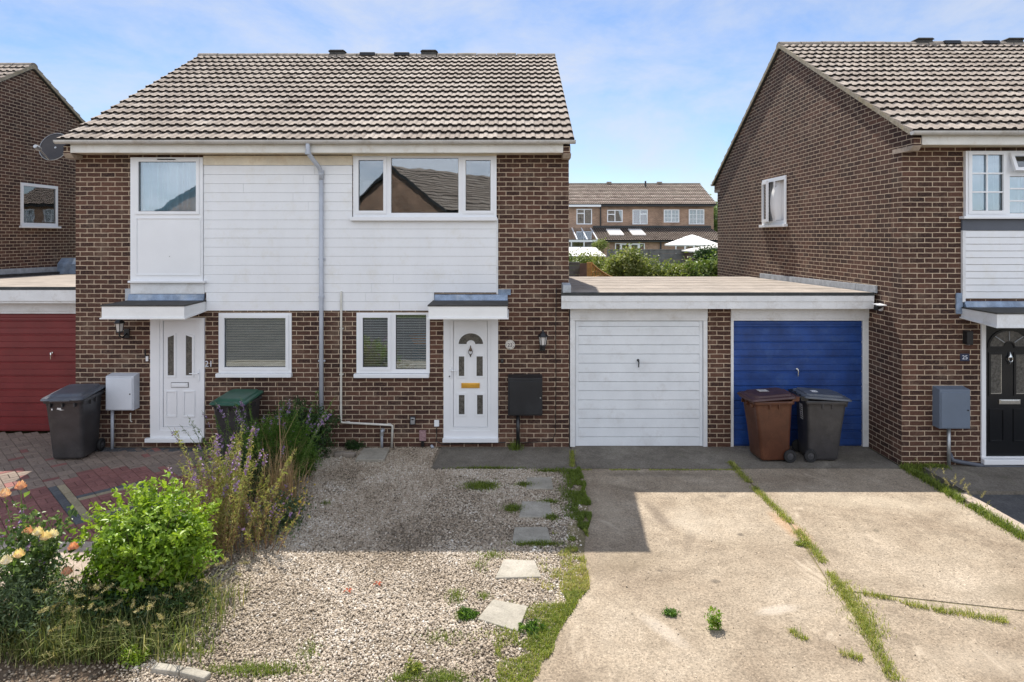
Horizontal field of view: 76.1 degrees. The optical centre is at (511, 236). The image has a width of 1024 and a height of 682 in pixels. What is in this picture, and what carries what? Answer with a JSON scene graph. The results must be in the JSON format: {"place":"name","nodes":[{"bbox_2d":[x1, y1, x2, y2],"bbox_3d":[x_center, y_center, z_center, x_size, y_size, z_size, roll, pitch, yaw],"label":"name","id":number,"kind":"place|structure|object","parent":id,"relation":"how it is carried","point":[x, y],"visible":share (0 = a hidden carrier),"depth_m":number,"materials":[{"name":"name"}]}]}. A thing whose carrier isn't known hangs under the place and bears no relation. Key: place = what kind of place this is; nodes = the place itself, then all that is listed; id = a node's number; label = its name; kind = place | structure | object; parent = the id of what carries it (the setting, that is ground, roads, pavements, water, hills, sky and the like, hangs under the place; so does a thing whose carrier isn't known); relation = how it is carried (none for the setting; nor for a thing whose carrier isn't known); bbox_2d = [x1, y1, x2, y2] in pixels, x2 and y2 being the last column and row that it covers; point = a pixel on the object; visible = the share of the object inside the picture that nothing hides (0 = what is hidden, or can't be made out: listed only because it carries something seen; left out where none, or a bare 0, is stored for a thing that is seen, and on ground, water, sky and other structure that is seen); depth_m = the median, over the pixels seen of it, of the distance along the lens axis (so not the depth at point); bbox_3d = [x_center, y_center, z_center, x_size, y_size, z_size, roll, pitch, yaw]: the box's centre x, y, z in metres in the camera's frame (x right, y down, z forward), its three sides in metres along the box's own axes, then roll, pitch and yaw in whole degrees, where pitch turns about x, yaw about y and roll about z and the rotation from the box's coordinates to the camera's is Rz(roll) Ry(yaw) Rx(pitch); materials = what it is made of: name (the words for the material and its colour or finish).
{"place":"outdoors","nodes":[
{"label":"outdoors","id":0,"kind":"place"},
{"bbox_2d":[0,542,100,594],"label":"path","id":1,"kind":"structure","parent":0,"point":[80,562],"depth_m":6.90,"materials":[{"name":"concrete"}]},
{"bbox_2d":[0,534,239,681],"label":"soil","id":2,"kind":"structure","parent":0,"point":[82,675],"depth_m":5.15,"materials":[{"name":"brown soil"}]},
{"bbox_2d":[0,480,78,618],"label":"rose bush","id":3,"kind":"object","parent":2,"relation":"on","point":[7,561],"visible":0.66,"depth_m":5.67,"materials":[{"name":"green plant"}]},
{"bbox_2d":[0,552,86,648],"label":"grey green perennial","id":4,"kind":"object","parent":2,"relation":"on","point":[32,605],"visible":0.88,"depth_m":5.44,"materials":[{"name":"green plant"}]},
{"bbox_2d":[4,579,99,668],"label":"bed weeds","id":5,"kind":"object","parent":2,"relation":"on","point":[22,657],"visible":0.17,"depth_m":5.24,"materials":[{"name":"green plant"}]},
{"bbox_2d":[0,508,113,617],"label":"purple toadflax","id":6,"kind":"object","parent":2,"relation":"on","point":[28,545],"visible":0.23,"depth_m":5.73,"materials":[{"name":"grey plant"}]},
{"bbox_2d":[0,612,250,681],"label":"soil stones","id":7,"kind":"object","parent":2,"relation":"on","point":[47,671],"visible":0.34,"depth_m":5.14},
{"bbox_2d":[0,557,251,665],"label":"seeding grass","id":8,"kind":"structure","parent":2,"relation":"on","point":[86,645],"depth_m":5.37,"materials":[{"name":"green plant"}]},
{"bbox_2d":[0,556,249,633],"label":"grass seed heads","id":9,"kind":"object","parent":8,"relation":"attached to","point":[126,590],"depth_m":5.51,"materials":[{"name":"plant"}]},
{"bbox_2d":[34,569,218,648],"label":"leafy weeds","id":10,"kind":"object","parent":2,"relation":"on","point":[147,589],"visible":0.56,"depth_m":5.67,"materials":[{"name":"green plant"}]},
{"bbox_2d":[118,642,151,669],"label":"weed clump","id":11,"kind":"object","parent":2,"relation":"on","point":[135,658],"visible":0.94,"depth_m":5.19,"materials":[{"name":"green plant"}]},
{"bbox_2d":[64,470,223,606],"bbox_3d":[-3.391,2.823,6.037,1.311,1.148,1.259,0,0,-26],"label":"garden shrub","id":12,"kind":"object","parent":2,"relation":"on","point":[147,539],"visible":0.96,"depth_m":5.90,"materials":[{"name":"green plant"}]},
{"bbox_2d":[168,423,296,565],"bbox_3d":[-3.145,2.745,7.117,1.244,1.294,1.188,0,0,27],"label":"purple toadflax","id":13,"kind":"object","parent":2,"relation":"on","point":[221,484],"visible":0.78,"depth_m":7.00,"materials":[{"name":"green plant"}]},
{"bbox_2d":[0,432,290,541],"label":"block paving","id":14,"kind":"structure","parent":0,"point":[156,462],"depth_m":9.29,"materials":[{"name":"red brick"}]},
{"bbox_2d":[0,258,75,430],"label":"garage block","id":15,"kind":"structure","parent":14,"relation":"on","point":[37,335],"depth_m":11.37,"materials":[{"name":"white paint"}]},
{"bbox_2d":[0,314,75,430],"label":"garage door","id":16,"kind":"structure","parent":15,"relation":"in","point":[38,351],"depth_m":11.37,"materials":[{"name":"red paint"}]},
{"bbox_2d":[40,383,105,458],"bbox_3d":[-6.739,2.860,10.088,0.608,1.060,0.825,0,0,-6],"label":"wheelie bin","id":17,"kind":"object","parent":14,"relation":"on","point":[73,411],"visible":1,"depth_m":9.87,"materials":[{"name":"grey plastic"}]},
{"bbox_2d":[169,409,265,475],"bbox_3d":[-4.154,2.900,9.149,1.446,0.984,0.655,0,0,0],"label":"purple toadflax","id":18,"kind":"object","parent":14,"relation":"on","point":[221,446],"visible":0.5,"depth_m":9.18,"materials":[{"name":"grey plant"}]},
{"bbox_2d":[209,389,263,458],"bbox_3d":[-4.221,2.897,10.068,0.566,0.986,0.767,0,0,3],"label":"wheelie bin","id":19,"kind":"object","parent":14,"relation":"on","point":[227,401],"visible":0.56,"depth_m":9.84,"materials":[{"name":"green plastic"}]},
{"bbox_2d":[227,437,286,510],"bbox_3d":[-3.312,3.019,8.393,0.861,0.765,1.314,0,0,0],"label":"leafy mound","id":20,"kind":"object","parent":14,"relation":"on","point":[243,460],"visible":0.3,"depth_m":8.26,"materials":[{"name":"green plant"}]},
{"bbox_2d":[188,389,336,496],"bbox_3d":[-3.296,2.798,8.803,1.986,1.188,1.534,0,0,0],"label":"purple toadflax","id":21,"kind":"object","parent":14,"relation":"on","point":[276,418],"visible":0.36,"depth_m":8.89,"materials":[{"name":"green plant"}]},
{"bbox_2d":[255,395,344,458],"bbox_3d":[-3.296,2.917,10.032,1.446,0.984,0.894,0,0,0],"label":"shrub","id":22,"kind":"object","parent":14,"relation":"on","point":[314,417],"visible":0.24,"depth_m":10.00,"materials":[{"name":"green plant"}]},
{"bbox_2d":[89,446,586,681],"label":"gravel","id":23,"kind":"structure","parent":0,"point":[396,463],"depth_m":6.58,"materials":[{"name":"beige gravel"}]},
{"bbox_2d":[150,663,183,677],"bbox_3d":[-2.691,3.397,5.105,0.245,0.085,0.080,0,0,11],"label":"edging stone","id":24,"kind":"object","parent":23,"relation":"on","point":[167,669],"visible":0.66,"depth_m":5.08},
{"bbox_2d":[180,666,210,681],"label":"edging stone","id":25,"kind":"object","parent":23,"relation":"on","point":[196,675],"visible":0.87,"depth_m":5.03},
{"bbox_2d":[221,482,304,556],"bbox_3d":[-2.843,3.092,7.261,0.780,0.602,1.215,0,0,-35],"label":"purple toadflax","id":26,"kind":"object","parent":23,"relation":"on","point":[255,532],"visible":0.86,"depth_m":7.17,"materials":[{"name":"green plant"}]},
{"bbox_2d":[237,409,313,489],"bbox_3d":[-3.176,2.870,8.770,0.976,1.045,0.961,0,0,-24],"label":"feathery plant","id":27,"kind":"object","parent":23,"relation":"on","point":[277,435],"visible":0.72,"depth_m":8.67,"materials":[{"name":"green plant"}]},
{"bbox_2d":[238,476,315,541],"bbox_3d":[-2.727,3.171,7.942,0.838,0.480,1.455,0,0,0],"label":"trailing plant","id":28,"kind":"object","parent":23,"relation":"on","point":[294,506],"visible":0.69,"depth_m":7.67,"materials":[{"name":"green plant"}]},
{"bbox_2d":[243,384,316,511],"bbox_3d":[-3.059,2.638,8.245,1.204,1.504,1.276,0,0,-37],"label":"dry stem clump","id":29,"kind":"object","parent":23,"relation":"on","point":[288,479],"visible":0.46,"depth_m":8.22,"materials":[{"name":"plant"}]},
{"bbox_2d":[290,435,324,476],"bbox_3d":[-2.991,3.121,9.393,0.634,0.583,0.780,0,0,0],"label":"leafy plant","id":30,"kind":"object","parent":23,"relation":"on","point":[314,454],"visible":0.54,"depth_m":9.29,"materials":[{"name":"green plant"}]},
{"bbox_2d":[344,439,365,450],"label":"weed","id":31,"kind":"object","parent":23,"relation":"on","point":[351,445],"visible":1,"depth_m":10.40,"materials":[{"name":"green plant"}]},
{"bbox_2d":[137,465,575,681],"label":"grass","id":32,"kind":"structure","parent":23,"relation":"on","point":[509,508],"depth_m":5.40,"materials":[{"name":"green plant"}]},
{"bbox_2d":[355,448,388,462],"bbox_3d":[-2.143,3.390,10.118,0.438,0.080,0.525,0,0,0],"label":"drain cover","id":33,"kind":"object","parent":23,"relation":"on","point":[371,455],"visible":0.76,"depth_m":10.02,"materials":[{"name":"grey concrete"}]},
{"bbox_2d":[403,652,425,675],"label":"weed","id":34,"kind":"object","parent":23,"relation":"on","point":[416,667],"visible":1,"depth_m":5.09,"materials":[{"name":"green plant"}]},
{"bbox_2d":[456,605,479,621],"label":"weed","id":35,"kind":"object","parent":23,"relation":"on","point":[472,614],"visible":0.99,"depth_m":5.82,"materials":[{"name":"green plant"}]},
{"bbox_2d":[379,464,593,681],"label":"grass strip","id":36,"kind":"object","parent":23,"relation":"on","point":[574,476],"depth_m":5.95,"materials":[{"name":"green plant"}]},
{"bbox_2d":[478,599,527,633],"bbox_3d":[-0.073,3.404,5.857,0.396,0.052,0.394,0,0,19],"label":"stepping stone","id":37,"kind":"object","parent":23,"relation":"on","point":[501,614],"visible":0.71,"depth_m":5.85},
{"bbox_2d":[495,559,540,580],"bbox_3d":[0.063,3.402,6.663,0.461,0.056,0.378,0,0,0],"label":"stepping stone","id":38,"kind":"object","parent":23,"relation":"on","point":[510,569],"visible":0.81,"depth_m":6.61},
{"bbox_2d":[512,527,549,544],"bbox_3d":[0.220,3.402,7.415,0.438,0.055,0.392,0,0,0],"label":"stepping stone","id":39,"kind":"object","parent":23,"relation":"on","point":[531,533],"visible":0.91,"depth_m":7.41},
{"bbox_2d":[517,618,547,637],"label":"weed","id":40,"kind":"object","parent":23,"relation":"on","point":[529,627],"visible":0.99,"depth_m":5.62,"materials":[{"name":"green plant"}]},
{"bbox_2d":[519,501,551,518],"bbox_3d":[0.286,3.403,8.119,0.403,0.054,0.469,0,0,0],"label":"stepping stone","id":41,"kind":"object","parent":23,"relation":"on","point":[538,509],"visible":0.84,"depth_m":8.10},
{"bbox_2d":[526,477,553,490],"bbox_3d":[0.373,3.403,8.978,0.372,0.054,0.413,0,0,0],"label":"stepping stone","id":42,"kind":"object","parent":23,"relation":"on","point":[544,483],"visible":0.88,"depth_m":8.95,"materials":[{"name":"grey stone"}]},
{"bbox_2d":[0,431,901,466],"bbox_3d":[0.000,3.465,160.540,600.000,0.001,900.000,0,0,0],"label":"ground","id":43,"kind":"structure","parent":0,"point":[322,447],"depth_m":11.58,"materials":[{"name":"grey concrete"}]},
{"bbox_2d":[569,262,579,276],"bbox_3d":[1.302,1.983,17.477,1.014,2.615,0.105,0,0,0],"label":"garden fence","id":44,"kind":"object","parent":43,"relation":"on","point":[574,269],"visible":0.09,"depth_m":17.49,"materials":[{"name":"grey wood"}]},
{"bbox_2d":[958,493,1023,530],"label":"path edging","id":45,"kind":"object","parent":43,"relation":"on","point":[983,504],"visible":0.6,"depth_m":8.03,"materials":[{"name":"concrete"}]},
{"bbox_2d":[432,447,574,469],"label":"front slab","id":46,"kind":"structure","parent":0,"point":[527,457],"depth_m":10.04,"materials":[{"name":"concrete"}]},
{"bbox_2d":[0,0,1023,203],"label":"sky","id":47,"kind":"structure","parent":0,"point":[655,91],"materials":[{"name":"blue"}]},
{"bbox_2d":[569,247,605,263],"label":"parasol","id":48,"kind":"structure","parent":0,"point":[592,250],"depth_m":27.39,"materials":[{"name":"white fabric"}]},
{"bbox_2d":[569,181,716,248],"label":"terrace house","id":49,"kind":"structure","parent":0,"point":[591,205],"depth_m":50.12,"materials":[{"name":"beige brick"}]},
{"bbox_2d":[632,210,647,223],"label":"window","id":50,"kind":"structure","parent":49,"relation":"in","point":[638,216],"depth_m":50.12,"materials":[{"name":"white plastic"}]},
{"bbox_2d":[681,245,717,263],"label":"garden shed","id":51,"kind":"structure","parent":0,"point":[688,252],"depth_m":30.26,"materials":[{"name":"white"}]},
{"bbox_2d":[569,436,900,468],"bbox_3d":[3.337,3.436,10.355,4.765,0.100,1.570,0,0,0],"label":"garage apron","id":52,"kind":"object","parent":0,"point":[669,457],"visible":0.36,"depth_m":9.94,"materials":[{"name":"concrete"}]},
{"bbox_2d":[561,273,876,446],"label":"garage block","id":53,"kind":"structure","parent":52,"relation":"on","point":[668,361],"depth_m":10.57,"materials":[{"name":"white paint"}]},
{"bbox_2d":[575,321,702,445],"bbox_3d":[2.052,2.371,10.565,2.055,2.018,0.100,0,0,0],"label":"garage door","id":54,"kind":"structure","parent":53,"relation":"in","point":[638,383],"depth_m":10.57,"materials":[{"name":"white paint"}]},
{"bbox_2d":[734,321,861,445],"bbox_3d":[4.616,2.371,10.563,2.070,2.018,0.095,0,0,0],"label":"garage door","id":55,"kind":"structure","parent":53,"relation":"in","point":[786,355],"depth_m":10.57,"materials":[{"name":"blue paint"}]},
{"bbox_2d":[737,387,799,462],"bbox_3d":[3.918,2.876,10.039,0.784,1.029,0.578,0,0,-4],"label":"wheelie bin","id":56,"kind":"object","parent":52,"relation":"on","point":[768,414],"visible":1,"depth_m":9.81,"materials":[{"name":"brown plastic"}]},
{"bbox_2d":[788,387,851,462],"bbox_3d":[4.732,2.876,10.059,0.784,1.029,0.578,0,0,3],"label":"wheelie bin","id":57,"kind":"object","parent":52,"relation":"on","point":[820,414],"visible":0.98,"depth_m":9.83,"materials":[{"name":"black plastic"}]},
{"bbox_2d":[532,469,1023,681],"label":"driveway","id":58,"kind":"structure","parent":0,"point":[604,630],"depth_m":6.43,"materials":[{"name":"concrete"}]},
{"bbox_2d":[581,468,731,470],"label":"joint moss","id":59,"kind":"object","parent":58,"relation":"on","point":[666,469],"visible":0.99,"depth_m":9.51,"materials":[{"name":"green plant"}]},
{"bbox_2d":[662,605,680,616],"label":"weed","id":60,"kind":"object","parent":58,"relation":"on","point":[671,612],"visible":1,"depth_m":5.86,"materials":[{"name":"green plant"}]},
{"bbox_2d":[704,605,723,630],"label":"weed","id":61,"kind":"object","parent":58,"relation":"on","point":[713,620],"visible":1,"depth_m":5.64,"materials":[{"name":"green plant"}]},
{"bbox_2d":[546,450,1023,681],"bbox_3d":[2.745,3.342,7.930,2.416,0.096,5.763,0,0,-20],"label":"grass","id":62,"kind":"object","parent":58,"relation":"on","point":[865,623],"visible":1,"depth_m":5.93,"materials":[{"name":"green plant"}]},
{"bbox_2d":[596,468,1019,681],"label":"loose grit","id":63,"kind":"object","parent":58,"relation":"on","point":[792,586],"visible":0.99,"depth_m":6.63,"materials":[{"name":"beige gravel"}]},
{"bbox_2d":[899,460,1023,539],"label":"border weeds","id":64,"kind":"object","parent":58,"relation":"on","point":[916,470],"visible":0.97,"depth_m":8.49,"materials":[{"name":"green plant"}]},
{"bbox_2d":[915,458,990,506],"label":"weed seed heads","id":65,"kind":"object","parent":64,"relation":"on","point":[945,480],"visible":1,"depth_m":8.50,"materials":[{"name":"plant"}]},
{"bbox_2d":[921,465,1023,494],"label":"side path","id":66,"kind":"structure","parent":0,"point":[999,480],"depth_m":9.10,"materials":[{"name":"concrete"}]},
{"bbox_2d":[710,38,1023,464],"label":"brick house","id":67,"kind":"structure","parent":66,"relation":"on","point":[893,172],"depth_m":10.10,"materials":[{"name":"brick"}]},
{"bbox_2d":[759,175,787,227],"bbox_3d":[5.719,-0.750,14.340,0.295,1.080,1.400,0,0,0],"label":"window","id":68,"kind":"structure","parent":67,"relation":"in","point":[778,185],"depth_m":14.23,"materials":[{"name":"white plastic"}]},
{"bbox_2d":[932,386,969,466],"bbox_3d":[6.420,2.792,9.556,0.445,1.196,0.187,0,0,0],"label":"meter cabinet","id":69,"kind":"object","parent":67,"relation":"attached to","point":[950,407],"visible":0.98,"depth_m":9.47,"materials":[{"name":"plastic"}]},
{"bbox_2d":[963,330,972,344],"bbox_3d":[6.690,1.483,9.600,0.093,0.206,0.099,0,0,0],"label":"wall light","id":70,"kind":"object","parent":67,"relation":"attached to","point":[967,337],"visible":1,"depth_m":9.55,"materials":[{"name":"black plastic"}]},
{"bbox_2d":[951,453,1023,466],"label":"pipe","id":71,"kind":"object","parent":67,"relation":"attached to","point":[963,462],"visible":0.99,"depth_m":9.55,"materials":[{"name":"grey plastic"}]},
{"bbox_2d":[959,151,1023,218],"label":"window","id":72,"kind":"structure","parent":67,"relation":"in","point":[993,181],"depth_m":9.61,"materials":[{"name":"white plastic"}]},
{"bbox_2d":[986,325,1023,455],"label":"door","id":73,"kind":"structure","parent":67,"relation":"in","point":[1004,346],"depth_m":9.64,"materials":[{"name":"black paint"}]},
{"bbox_2d":[972,495,1023,524],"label":"side yard","id":74,"kind":"structure","parent":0,"point":[1011,506],"depth_m":8.34,"materials":[{"name":"grey asphalt"}]},
{"bbox_3d":[-1.477,2.770,11.035,0.509,1.140,0.410,0,0,0],"label":"side table","id":75,"kind":"object","parent":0,"visible":0},
{"bbox_2d":[409,333,425,365],"bbox_3d":[-1.497,1.913,10.860,0.420,0.575,0.420,0,0,0],"label":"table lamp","id":76,"kind":"object","parent":75,"relation":"on","point":[419,348],"visible":0.37,"depth_m":10.72,"materials":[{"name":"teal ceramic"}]},
{"label":"rear terrain","id":77,"kind":"structure","parent":0,"visible":0},
{"bbox_2d":[710,194,717,232],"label":"tree","id":78,"kind":"object","parent":77,"relation":"on","point":[716,219],"visible":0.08,"depth_m":60.88,"materials":[{"name":"green plant"}]},
{"label":"back gardens","id":79,"kind":"structure","parent":0,"visible":0},
{"bbox_2d":[0,63,85,268],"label":"brick house","id":80,"kind":"structure","parent":79,"relation":"on","point":[37,210],"depth_m":15.69,"materials":[{"name":"brick"}]},
{"bbox_2d":[19,182,60,227],"bbox_3d":[-11.475,-0.740,15.915,0.130,1.060,1.310,0,0,0],"label":"window","id":81,"kind":"structure","parent":80,"relation":"in","point":[38,202],"depth_m":15.89,"materials":[{"name":"white plastic"}]},
{"bbox_2d":[53,50,575,446],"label":"brick house","id":82,"kind":"structure","parent":79,"relation":"on","point":[446,204],"depth_m":10.54,"materials":[{"name":"brick"}]},
{"bbox_2d":[33,133,65,160],"bbox_3d":[-7.323,-1.476,10.719,0.774,0.488,0.549,0,0,-27],"label":"satellite dish","id":83,"kind":"object","parent":82,"relation":"attached to","point":[48,149],"visible":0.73,"depth_m":10.78,"materials":[{"name":"grey metal"}]},
{"bbox_2d":[114,319,129,337],"bbox_3d":[-6.202,1.439,10.400,0.176,0.375,0.276,0,0,0],"label":"wall lantern","id":84,"kind":"object","parent":82,"relation":"attached to","point":[119,324],"depth_m":10.32,"materials":[{"name":"black plastic"}]},
{"bbox_2d":[106,373,139,448],"bbox_3d":[-6.220,2.799,10.445,0.445,1.221,0.187,0,0,0],"label":"meter cabinet","id":85,"kind":"object","parent":82,"relation":"attached to","point":[122,391],"visible":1,"depth_m":10.36,"materials":[{"name":"white plastic"}]},
{"bbox_2d":[128,157,205,282],"bbox_3d":[-5.519,-0.267,10.525,1.222,2.011,0.190,0,0,0],"label":"window","id":86,"kind":"structure","parent":82,"relation":"in","point":[167,193],"depth_m":10.49,"materials":[{"name":"white plastic"}]},
{"bbox_2d":[164,321,199,426],"bbox_3d":[-5.313,2.207,10.513,0.594,1.701,0.134,0,0,0],"label":"door","id":87,"kind":"structure","parent":82,"relation":"in","point":[180,373],"depth_m":10.53,"materials":[{"name":"white plastic"}]},
{"bbox_2d":[215,313,292,377],"bbox_3d":[-4.140,1.741,10.525,1.212,1.027,0.130,0,0,0],"label":"window","id":88,"kind":"structure","parent":82,"relation":"in","point":[226,369],"depth_m":10.57,"materials":[{"name":"white plastic"}]},
{"bbox_2d":[305,143,324,443],"bbox_3d":[-3.122,0.914,10.339,0.113,4.771,0.413,0,0,24],"label":"downpipe","id":89,"kind":"object","parent":82,"relation":"attached to","point":[321,179],"visible":0.97,"depth_m":10.44,"materials":[{"name":"grey plastic"}]},
{"bbox_2d":[339,291,393,447],"bbox_3d":[-2.333,2.125,10.507,0.869,2.512,0.069,0,0,0],"label":"waste pipe","id":90,"kind":"object","parent":82,"relation":"attached to","point":[361,423],"visible":0.95,"depth_m":10.48,"materials":[{"name":"white plastic"}]},
{"bbox_2d":[353,313,429,377],"bbox_3d":[-1.930,1.741,10.525,1.212,1.039,0.130,0,0,0],"label":"window","id":91,"kind":"structure","parent":82,"relation":"in","point":[390,371],"depth_m":10.52,"materials":[{"name":"white plastic"}]},
{"bbox_2d":[350,154,496,220],"bbox_3d":[-1.413,-0.799,10.490,2.347,1.090,0.130,0,0,0],"label":"window","id":92,"kind":"structure","parent":82,"relation":"in","point":[386,214],"depth_m":10.48,"materials":[{"name":"white plastic"}]},
{"bbox_2d":[449,321,487,426],"bbox_3d":[-0.704,2.210,10.513,0.619,1.703,0.134,0,0,0],"label":"door","id":93,"kind":"structure","parent":82,"relation":"in","point":[470,338],"depth_m":10.53,"materials":[{"name":"white plastic"}]},
{"bbox_2d":[508,374,541,449],"bbox_3d":[0.209,2.812,10.435,0.545,1.196,0.207,0,0,0],"label":"meter cabinet","id":94,"kind":"object","parent":82,"relation":"attached to","point":[524,394],"visible":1,"depth_m":10.34,"materials":[{"name":"metal"}]},
{"bbox_2d":[537,330,547,351],"bbox_3d":[0.489,1.653,10.400,0.176,0.375,0.276,0,0,0],"label":"wall lantern","id":95,"kind":"object","parent":82,"relation":"attached to","point":[542,335],"depth_m":10.31,"materials":[{"name":"black plastic"}]},
{"bbox_2d":[569,228,597,246],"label":"conservatory","id":96,"kind":"object","parent":79,"relation":"on","point":[583,235],"visible":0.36,"depth_m":47.30,"materials":[{"name":"white plastic"}]},
{"bbox_2d":[575,247,622,276],"bbox_3d":[2.829,1.827,21.035,2.157,3.018,1.809,0,0,0],"label":"garden bush","id":97,"kind":"object","parent":79,"relation":"on","point":[597,261],"visible":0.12,"depth_m":20.90,"materials":[{"name":"green plant"}]},
{"bbox_2d":[591,238,609,253],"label":"garden bush","id":98,"kind":"object","parent":79,"relation":"on","point":[599,244],"visible":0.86,"depth_m":39.84,"materials":[{"name":"green plant"}]},
{"bbox_2d":[591,262,612,276],"bbox_3d":[2.836,1.932,18.900,0.070,2.516,3.571,0,0,25],"label":"trellis fence","id":99,"kind":"object","parent":79,"relation":"on","point":[599,271],"visible":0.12,"depth_m":17.70,"materials":[{"name":"brown wood"}]},
{"bbox_2d":[580,262,590,276],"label":"garden gate","id":100,"kind":"structure","parent":99,"relation":"attached to","point":[585,269],"depth_m":17.17,"materials":[{"name":"brown wood"}]},
{"bbox_2d":[600,242,656,276],"bbox_3d":[3.548,1.750,19.990,1.704,3.173,1.380,0,0,0],"label":"garden bush","id":101,"kind":"object","parent":79,"relation":"on","point":[627,263],"visible":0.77,"depth_m":19.78,"materials":[{"name":"green plant"}]},
{"bbox_2d":[607,249,685,266],"bbox_3d":[6.505,1.892,30.977,4.004,2.596,0.105,0,0,0],"label":"garden fence","id":102,"kind":"object","parent":79,"relation":"on","point":[676,255],"visible":0.21,"depth_m":30.99,"materials":[{"name":"grey wood"}]},
{"bbox_2d":[641,255,667,276],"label":"garden bush","id":103,"kind":"object","parent":79,"relation":"on","point":[655,273],"visible":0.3,"depth_m":20.28,"materials":[{"name":"green plant"}]},
{"bbox_2d":[592,226,717,260],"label":"extension","id":104,"kind":"object","parent":79,"relation":"on","point":[654,237],"visible":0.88,"depth_m":47.09,"materials":[{"name":"beige brick"}]},
{"bbox_2d":[661,256,704,276],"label":"garden bush","id":105,"kind":"object","parent":79,"relation":"on","point":[674,273],"visible":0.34,"depth_m":20.32,"materials":[{"name":"green plant"}]},
{"bbox_2d":[665,235,717,247],"bbox_3d":[10.739,1.479,39.000,2.993,3.222,2.993,0,0,0],"label":"parasol","id":106,"kind":"object","parent":79,"relation":"on","point":[692,240],"visible":0.79,"depth_m":38.17,"materials":[{"name":"white fabric"}]},
{"bbox_2d":[678,250,717,276],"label":"garden bush","id":107,"kind":"object","parent":79,"relation":"on","point":[706,269],"visible":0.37,"depth_m":19.79,"materials":[{"name":"green plant"}]},
{"bbox_2d":[689,244,717,262],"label":"garden bush","id":108,"kind":"object","parent":79,"relation":"on","point":[702,252],"visible":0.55,"depth_m":26.87,"materials":[{"name":"green plant"}]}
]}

